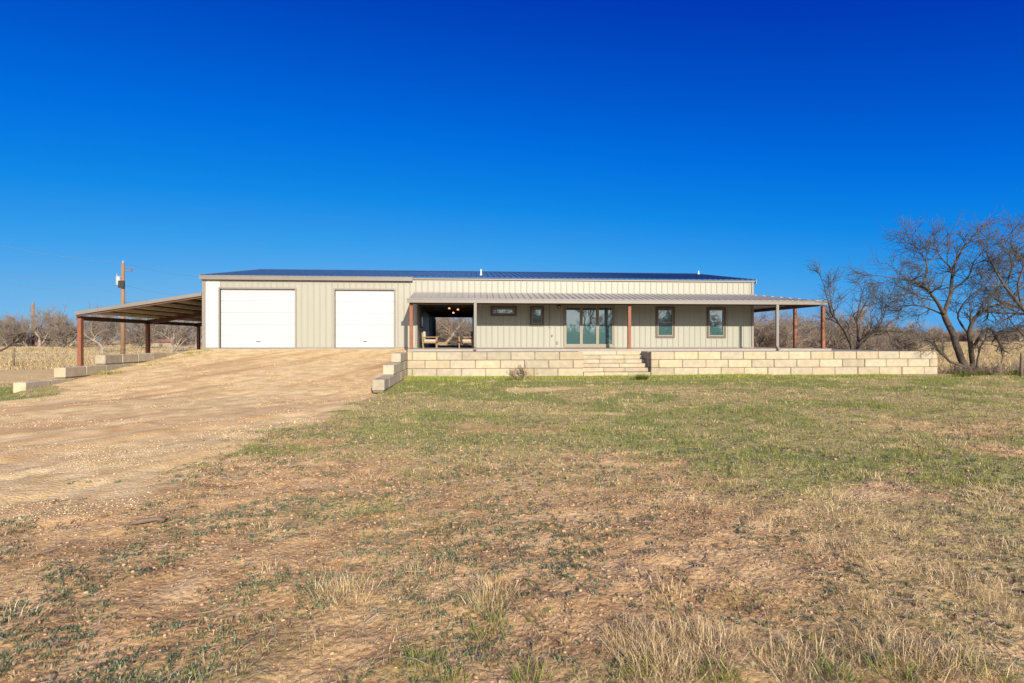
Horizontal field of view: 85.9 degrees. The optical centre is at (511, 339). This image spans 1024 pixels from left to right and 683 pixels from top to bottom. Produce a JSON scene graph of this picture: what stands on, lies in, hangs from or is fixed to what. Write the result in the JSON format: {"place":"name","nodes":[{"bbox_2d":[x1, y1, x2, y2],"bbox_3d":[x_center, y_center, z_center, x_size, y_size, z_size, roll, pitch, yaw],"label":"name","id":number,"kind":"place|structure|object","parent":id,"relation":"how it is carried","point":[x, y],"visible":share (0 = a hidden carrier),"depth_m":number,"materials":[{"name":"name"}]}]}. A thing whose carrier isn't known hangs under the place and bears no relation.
{"place":"outdoors","nodes":[
{"label":"outdoors","id":0,"kind":"place"},
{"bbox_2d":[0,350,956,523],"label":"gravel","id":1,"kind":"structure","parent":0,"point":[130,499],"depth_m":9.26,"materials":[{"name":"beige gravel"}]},
{"bbox_2d":[0,340,1023,682],"bbox_3d":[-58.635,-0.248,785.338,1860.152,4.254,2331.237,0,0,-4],"label":"ground","id":2,"kind":"structure","parent":0,"point":[136,482],"depth_m":4.94,"materials":[{"name":"brown soil"}]},
{"bbox_2d":[12,348,14,365],"bbox_3d":[-33.939,1.253,37.469,0.164,1.454,0.123,0,0,-4],"label":"fence post","id":3,"kind":"object","parent":2,"relation":"on","point":[13,363],"visible":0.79,"depth_m":37.42,"materials":[{"name":"wood"}]},
{"bbox_2d":[0,342,13,351],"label":"dead branch","id":4,"kind":"object","parent":3,"relation":"attached to","point":[8,346],"visible":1,"depth_m":36.91,"materials":[{"name":"brown plant"}]},
{"bbox_2d":[39,347,153,357],"bbox_3d":[-31.789,0.876,39.598,16.819,0.711,2.146,0,0,-26],"label":"wire fence","id":5,"kind":"object","parent":3,"relation":"attached to","point":[62,347],"visible":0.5,"depth_m":38.58,"materials":[{"name":"grey metal"}]},
{"bbox_2d":[0,311,33,346],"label":"bare tree","id":6,"kind":"object","parent":2,"relation":"on","point":[23,342],"visible":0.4,"depth_m":96.21,"materials":[{"name":"brown plant"}]},
{"bbox_2d":[0,317,34,346],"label":"bare tree","id":7,"kind":"object","parent":2,"relation":"on","point":[5,335],"visible":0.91,"depth_m":93.91,"materials":[{"name":"brown plant"}]},
{"bbox_2d":[0,311,46,345],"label":"bare tree","id":8,"kind":"object","parent":2,"relation":"on","point":[28,342],"visible":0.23,"depth_m":98.75,"materials":[{"name":"brown plant"}]},
{"bbox_2d":[31,303,34,345],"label":"utility pole","id":9,"kind":"object","parent":2,"relation":"on","point":[32,343],"visible":0.31,"depth_m":101.24,"materials":[{"name":"brown wood"}]},
{"bbox_2d":[7,302,71,346],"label":"bare tree","id":10,"kind":"object","parent":2,"relation":"on","point":[36,329],"visible":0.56,"depth_m":93.21,"materials":[{"name":"brown plant"}]},
{"bbox_2d":[35,322,56,344],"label":"bare tree","id":11,"kind":"object","parent":2,"relation":"on","point":[47,336],"visible":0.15,"depth_m":105.91,"materials":[{"name":"brown plant"}]},
{"bbox_2d":[36,311,87,348],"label":"bare tree","id":12,"kind":"object","parent":2,"relation":"on","point":[60,335],"visible":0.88,"depth_m":85.98,"materials":[{"name":"brown plant"}]},
{"bbox_2d":[66,321,95,346],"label":"bare tree","id":13,"kind":"object","parent":2,"relation":"on","point":[73,342],"visible":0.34,"depth_m":97.63,"materials":[{"name":"brown plant"}]},
{"bbox_2d":[73,323,104,344],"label":"bare tree","id":14,"kind":"object","parent":2,"relation":"on","point":[90,333],"visible":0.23,"depth_m":110.04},
{"bbox_2d":[0,334,180,343],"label":"brush","id":15,"kind":"object","parent":2,"relation":"on","point":[36,342],"visible":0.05,"depth_m":120.38,"materials":[{"name":"brown plant"}]},
{"bbox_2d":[61,303,129,344],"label":"bare tree","id":16,"kind":"object","parent":2,"relation":"on","point":[97,335],"visible":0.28,"depth_m":110.39,"materials":[{"name":"brown plant"}]},
{"bbox_2d":[13,352,180,392],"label":"retaining wall","id":17,"kind":"structure","parent":2,"relation":"on","point":[102,362],"depth_m":20.45,"materials":[{"name":"stone"}]},
{"bbox_2d":[73,315,128,352],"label":"bare tree","id":18,"kind":"object","parent":2,"relation":"on","point":[100,344],"visible":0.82,"depth_m":67.12,"materials":[{"name":"brown plant"}]},
{"bbox_2d":[89,315,127,344],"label":"bare tree","id":19,"kind":"object","parent":2,"relation":"on","point":[106,326],"visible":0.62,"depth_m":108.91,"materials":[{"name":"brown plant"}]},
{"bbox_2d":[116,261,131,353],"bbox_3d":[-34.840,-2.657,49.375,1.294,8.966,0.500,0,0,-4],"label":"utility pole","id":20,"kind":"object","parent":2,"relation":"on","point":[120,281],"visible":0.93,"depth_m":49.29,"materials":[{"name":"brown wood"}]},
{"bbox_2d":[1,273,179,295],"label":"power line","id":21,"kind":"object","parent":20,"relation":"attached to","point":[85,283],"visible":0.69,"depth_m":45.35,"materials":[{"name":"metal"}]},
{"bbox_2d":[1,245,197,276],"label":"power line","id":22,"kind":"object","parent":20,"relation":"attached to","point":[85,259],"visible":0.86,"depth_m":45.92,"materials":[{"name":"metal"}]},
{"bbox_2d":[107,317,160,348],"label":"bare tree","id":23,"kind":"object","parent":2,"relation":"on","point":[135,337],"visible":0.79,"depth_m":84.92,"materials":[{"name":"brown plant"}]},
{"bbox_2d":[74,292,201,365],"bbox_3d":[-19.173,-0.361,33.732,6.120,4.074,12.628,0,0,-4],"label":"carport","id":24,"kind":"object","parent":2,"relation":"on","point":[165,311],"visible":0.57,"depth_m":29.64,"materials":[{"name":"metal"}]},
{"bbox_2d":[128,517,165,524],"bbox_3d":[-3.204,1.588,4.830,0.278,0.055,0.043,0,0,-21],"label":"wood chunk","id":25,"kind":"object","parent":2,"relation":"on","point":[146,520],"visible":1,"depth_m":4.82,"materials":[{"name":"beige wood"}]},
{"bbox_2d":[114,299,181,345],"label":"bare tree","id":26,"kind":"object","parent":2,"relation":"on","point":[135,325],"visible":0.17,"depth_m":95.70,"materials":[{"name":"brown plant"}]},
{"bbox_2d":[132,318,186,340],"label":"bare tree","id":27,"kind":"object","parent":2,"relation":"on","point":[161,328],"visible":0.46,"depth_m":96.15,"materials":[{"name":"brown plant"}]},
{"bbox_2d":[151,338,187,346],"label":"shed","id":28,"kind":"structure","parent":2,"relation":"on","point":[163,342],"depth_m":95.61,"materials":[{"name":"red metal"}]},
{"bbox_2d":[140,320,201,351],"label":"bare tree","id":29,"kind":"object","parent":2,"relation":"on","point":[181,332],"visible":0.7,"depth_m":69.67,"materials":[{"name":"brown plant"}]},
{"bbox_2d":[167,321,201,345],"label":"bare tree","id":30,"kind":"object","parent":2,"relation":"on","point":[195,333],"visible":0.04,"depth_m":96.28,"materials":[{"name":"brown plant"}]},
{"bbox_2d":[179,321,201,344],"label":"bare tree","id":31,"kind":"object","parent":2,"relation":"on","point":[190,336],"visible":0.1,"depth_m":111.01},
{"bbox_2d":[436,317,450,344],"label":"bare tree","id":32,"kind":"object","parent":2,"relation":"on","point":[441,332],"visible":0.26,"depth_m":74.69,"materials":[{"name":"brown plant"}]},
{"bbox_2d":[435,317,471,344],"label":"brush","id":33,"kind":"object","parent":2,"relation":"on","point":[451,328],"visible":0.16,"depth_m":74.75,"materials":[{"name":"brown plant"}]},
{"bbox_2d":[436,317,471,343],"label":"bare tree","id":34,"kind":"object","parent":2,"relation":"on","point":[451,336],"visible":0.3,"depth_m":71.56,"materials":[{"name":"brown plant"}]},
{"bbox_2d":[447,321,471,344],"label":"bare tree","id":35,"kind":"object","parent":2,"relation":"on","point":[457,336],"visible":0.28,"depth_m":70.55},
{"bbox_2d":[457,318,471,340],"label":"bare tree","id":36,"kind":"object","parent":2,"relation":"on","point":[467,331],"visible":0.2,"depth_m":69.24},
{"bbox_2d":[372,352,582,392],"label":"retaining wall","id":37,"kind":"structure","parent":2,"relation":"on","point":[401,366],"depth_m":23.55,"materials":[{"name":"stone"}]},
{"bbox_2d":[0,421,1023,682],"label":"soil clods","id":38,"kind":"object","parent":2,"relation":"on","point":[482,533],"visible":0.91,"depth_m":4.70,"materials":[{"name":"brown soil"}]},
{"bbox_2d":[0,433,1023,682],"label":"dead stems","id":39,"kind":"object","parent":2,"relation":"on","point":[510,551],"visible":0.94,"depth_m":4.31,"materials":[{"name":"beige plant"}]},
{"bbox_2d":[0,384,1023,682],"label":"weeds","id":40,"kind":"object","parent":2,"relation":"on","point":[94,588],"visible":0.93,"depth_m":4.13,"materials":[{"name":"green plant"}]},
{"bbox_2d":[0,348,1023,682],"bbox_3d":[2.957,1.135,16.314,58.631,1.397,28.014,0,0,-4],"label":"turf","id":41,"kind":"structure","parent":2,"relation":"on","point":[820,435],"depth_m":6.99,"materials":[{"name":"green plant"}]},
{"bbox_2d":[199,269,830,351],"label":"metal house","id":42,"kind":"structure","parent":2,"relation":"on","point":[283,309],"depth_m":28.63,"materials":[{"name":"white metal"}]},
{"bbox_2d":[218,287,296,347],"bbox_3d":[-12.932,-1.124,28.020,3.838,3.100,0.175,0,0,-4],"label":"garage door","id":43,"kind":"structure","parent":42,"relation":"in","point":[261,317],"depth_m":28.06,"materials":[{"name":"white metal"}]},
{"bbox_2d":[333,288,395,347],"bbox_3d":[-7.604,-1.117,28.436,3.138,3.087,0.175,0,0,-4],"label":"garage door","id":44,"kind":"structure","parent":42,"relation":"in","point":[362,317],"depth_m":28.48,"materials":[{"name":"white metal"}]},
{"bbox_2d":[420,309,422,327],"bbox_3d":[-5.052,-1.199,30.800,0.064,1.050,1.000,0,0,-4],"label":"window","id":45,"kind":"structure","parent":42,"relation":"in","point":[421,310],"depth_m":30.31,"materials":[{"name":"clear glass"}]},
{"bbox_2d":[422,331,437,347],"bbox_3d":[-4.396,-0.014,29.497,0.850,0.880,0.700,0,0,-4],"label":"armchair","id":46,"kind":"object","parent":42,"relation":"on","point":[424,339],"visible":0.97,"depth_m":29.23,"materials":[{"name":"brown wood"}]},
{"bbox_2d":[458,332,473,347],"bbox_3d":[-2.486,-0.014,29.697,0.850,0.880,0.700,0,0,-4],"label":"armchair","id":47,"kind":"object","parent":42,"relation":"on","point":[471,337],"visible":1,"depth_m":29.44,"materials":[{"name":"brown wood"}]},
{"bbox_2d":[490,306,516,315],"bbox_3d":[-0.448,-1.524,28.973,1.378,0.528,0.160,0,0,-4],"label":"window","id":48,"kind":"structure","parent":42,"relation":"in","point":[494,310],"depth_m":28.93,"materials":[{"name":"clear glass"}]},
{"bbox_2d":[530,306,543,325],"bbox_3d":[1.310,-1.267,29.111,0.752,1.060,0.160,0,0,-4],"label":"window","id":49,"kind":"structure","parent":42,"relation":"in","point":[536,312],"depth_m":29.06,"materials":[{"name":"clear glass"}]},
{"bbox_2d":[564,305,614,347],"bbox_3d":[4.120,-0.724,29.335,2.762,2.260,0.150,0,0,-4],"label":"sliding door","id":50,"kind":"structure","parent":42,"relation":"in","point":[585,326],"depth_m":29.31,"materials":[{"name":"clear glass"}]},
{"bbox_2d":[656,307,674,337],"bbox_3d":[8.248,-0.956,29.653,1.043,1.682,0.160,0,0,-4],"label":"window","id":51,"kind":"structure","parent":42,"relation":"in","point":[665,316],"depth_m":29.63,"materials":[{"name":"teal glass"}]},
{"bbox_2d":[707,307,725,337],"bbox_3d":[11.081,-0.939,29.874,1.052,1.656,0.160,0,0,-4],"label":"window","id":52,"kind":"structure","parent":42,"relation":"in","point":[716,316],"depth_m":29.85,"materials":[{"name":"teal glass"}]},
{"bbox_2d":[502,363,538,380],"bbox_3d":[0.386,1.218,21.520,1.743,0.832,0.628,0,0,-4],"label":"dead weed","id":53,"kind":"object","parent":2,"relation":"on","point":[523,370],"visible":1,"depth_m":21.48,"materials":[{"name":"beige plant"}]},
{"bbox_2d":[577,351,649,375],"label":"stone steps","id":54,"kind":"structure","parent":2,"relation":"on","point":[607,363],"depth_m":24.66,"materials":[{"name":"stone"}]},
{"bbox_2d":[632,372,652,379],"bbox_3d":[5.193,1.446,22.064,1.036,0.348,0.962,0,0,-4],"label":"green weed","id":55,"kind":"object","parent":2,"relation":"on","point":[642,377],"visible":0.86,"depth_m":21.97,"materials":[{"name":"green plant"}]},
{"bbox_2d":[760,318,804,347],"bbox_3d":[24.627,-0.190,50.166,5.711,4.157,4.503,0,0,0],"label":"bare tree","id":56,"kind":"object","parent":2,"relation":"on","point":[790,346],"visible":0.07,"depth_m":49.50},
{"bbox_2d":[641,349,937,375],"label":"retaining wall","id":57,"kind":"structure","parent":2,"relation":"on","point":[890,362],"depth_m":24.68,"materials":[{"name":"stone"}]},
{"bbox_2d":[779,314,817,346],"bbox_3d":[28.112,-0.490,55.975,5.363,4.753,5.059,0,0,16],"label":"bare tree","id":58,"kind":"object","parent":2,"relation":"on","point":[800,326],"visible":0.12,"depth_m":54.96,"materials":[{"name":"brown plant"}]},
{"bbox_2d":[802,312,838,348],"bbox_3d":[33.963,-0.602,60.057,3.962,5.071,4.759,0,0,-20],"label":"bare tree","id":59,"kind":"object","parent":2,"relation":"on","point":[820,332],"visible":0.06,"depth_m":60.05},
{"bbox_2d":[754,295,917,349],"bbox_3d":[31.123,-1.131,59.064,20.794,7.702,41.764,0,0,37],"label":"brush","id":60,"kind":"object","parent":2,"relation":"on","point":[766,337],"visible":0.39,"depth_m":47.08,"materials":[{"name":"brown plant"}]},
{"bbox_2d":[814,300,883,348],"bbox_3d":[29.834,-1.175,48.810,5.547,6.143,6.407,0,0,33],"label":"bush","id":61,"kind":"object","parent":2,"relation":"on","point":[854,325],"visible":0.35,"depth_m":47.91,"materials":[{"name":"brown plant"}]},
{"bbox_2d":[805,254,913,349],"bbox_3d":[22.192,-1.920,35.616,7.096,7.272,4.470,0,0,-4],"label":"bare tree","id":62,"kind":"object","parent":2,"relation":"on","point":[859,344],"visible":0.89,"depth_m":35.35,"materials":[{"name":"brown plant"}]},
{"bbox_2d":[888,322,914,349],"bbox_3d":[33.874,0.151,47.764,2.614,3.346,3.140,0,0,20],"label":"bare tree","id":63,"kind":"object","parent":2,"relation":"on","point":[894,343],"visible":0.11,"depth_m":47.93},
{"bbox_2d":[887,319,936,350],"bbox_3d":[31.763,0.066,43.717,4.064,3.602,3.834,0,0,-16],"label":"bare tree","id":64,"kind":"object","parent":2,"relation":"on","point":[906,342],"visible":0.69,"depth_m":43.49,"materials":[{"name":"brown plant"}]},
{"bbox_2d":[887,319,942,350],"bbox_3d":[31.916,0.059,43.546,2.642,3.630,4.075,0,0,-4],"label":"bare tree","id":65,"kind":"object","parent":2,"relation":"on","point":[931,331],"visible":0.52,"depth_m":42.91,"materials":[{"name":"brown plant"}]},
{"bbox_2d":[835,209,1023,373],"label":"bare tree","id":66,"kind":"object","parent":2,"relation":"on","point":[960,356],"visible":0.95,"depth_m":25.77,"materials":[{"name":"brown plant"}]},
{"bbox_2d":[927,326,944,340],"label":"bare tree","id":67,"kind":"object","parent":2,"relation":"on","point":[935,332],"visible":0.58,"depth_m":167.55,"materials":[{"name":"brown plant"}]},
{"bbox_2d":[881,326,1023,341],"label":"brush","id":68,"kind":"object","parent":2,"relation":"on","point":[962,337],"visible":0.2,"depth_m":179.24,"materials":[{"name":"brown plant"}]},
{"bbox_2d":[937,360,1023,375],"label":"brush","id":69,"kind":"object","parent":2,"relation":"on","point":[994,368],"visible":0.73,"depth_m":25.73,"materials":[{"name":"brown plant"}]},
{"bbox_2d":[972,324,989,341],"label":"bare tree","id":70,"kind":"object","parent":2,"relation":"on","point":[974,329],"visible":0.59,"depth_m":167.62,"materials":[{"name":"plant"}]},
{"bbox_2d":[947,211,1023,358],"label":"bare tree","id":71,"kind":"object","parent":2,"relation":"on","point":[1019,305],"visible":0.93,"depth_m":25.18,"materials":[{"name":"brown plant"}]},
{"bbox_2d":[1010,324,1023,340],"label":"bare tree","id":72,"kind":"object","parent":2,"relation":"on","point":[1021,337],"visible":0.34,"depth_m":167.59,"materials":[{"name":"brown plant"}]},
{"bbox_2d":[1019,354,1022,376],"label":"fence post","id":73,"kind":"object","parent":2,"relation":"on","point":[1021,366],"visible":0.79,"depth_m":23.54,"materials":[{"name":"wood"}]},
{"bbox_2d":[0,375,1023,682],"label":"dry grass","id":74,"kind":"structure","parent":0,"point":[676,657],"depth_m":3.03,"materials":[{"name":"beige plant"}]},
{"bbox_2d":[0,342,1023,373],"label":"pasture grass","id":75,"kind":"structure","parent":0,"point":[62,360],"depth_m":59.72,"materials":[{"name":"beige plant"}]},
{"bbox_2d":[0,0,1023,339],"label":"sky","id":76,"kind":"structure","parent":0,"point":[749,139],"materials":[{"name":"blue"}]},
{"bbox_2d":[413,349,881,367],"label":"terrace ground","id":77,"kind":"structure","parent":0,"point":[646,359],"depth_m":25.64,"materials":[{"name":"concrete"}]}
]}

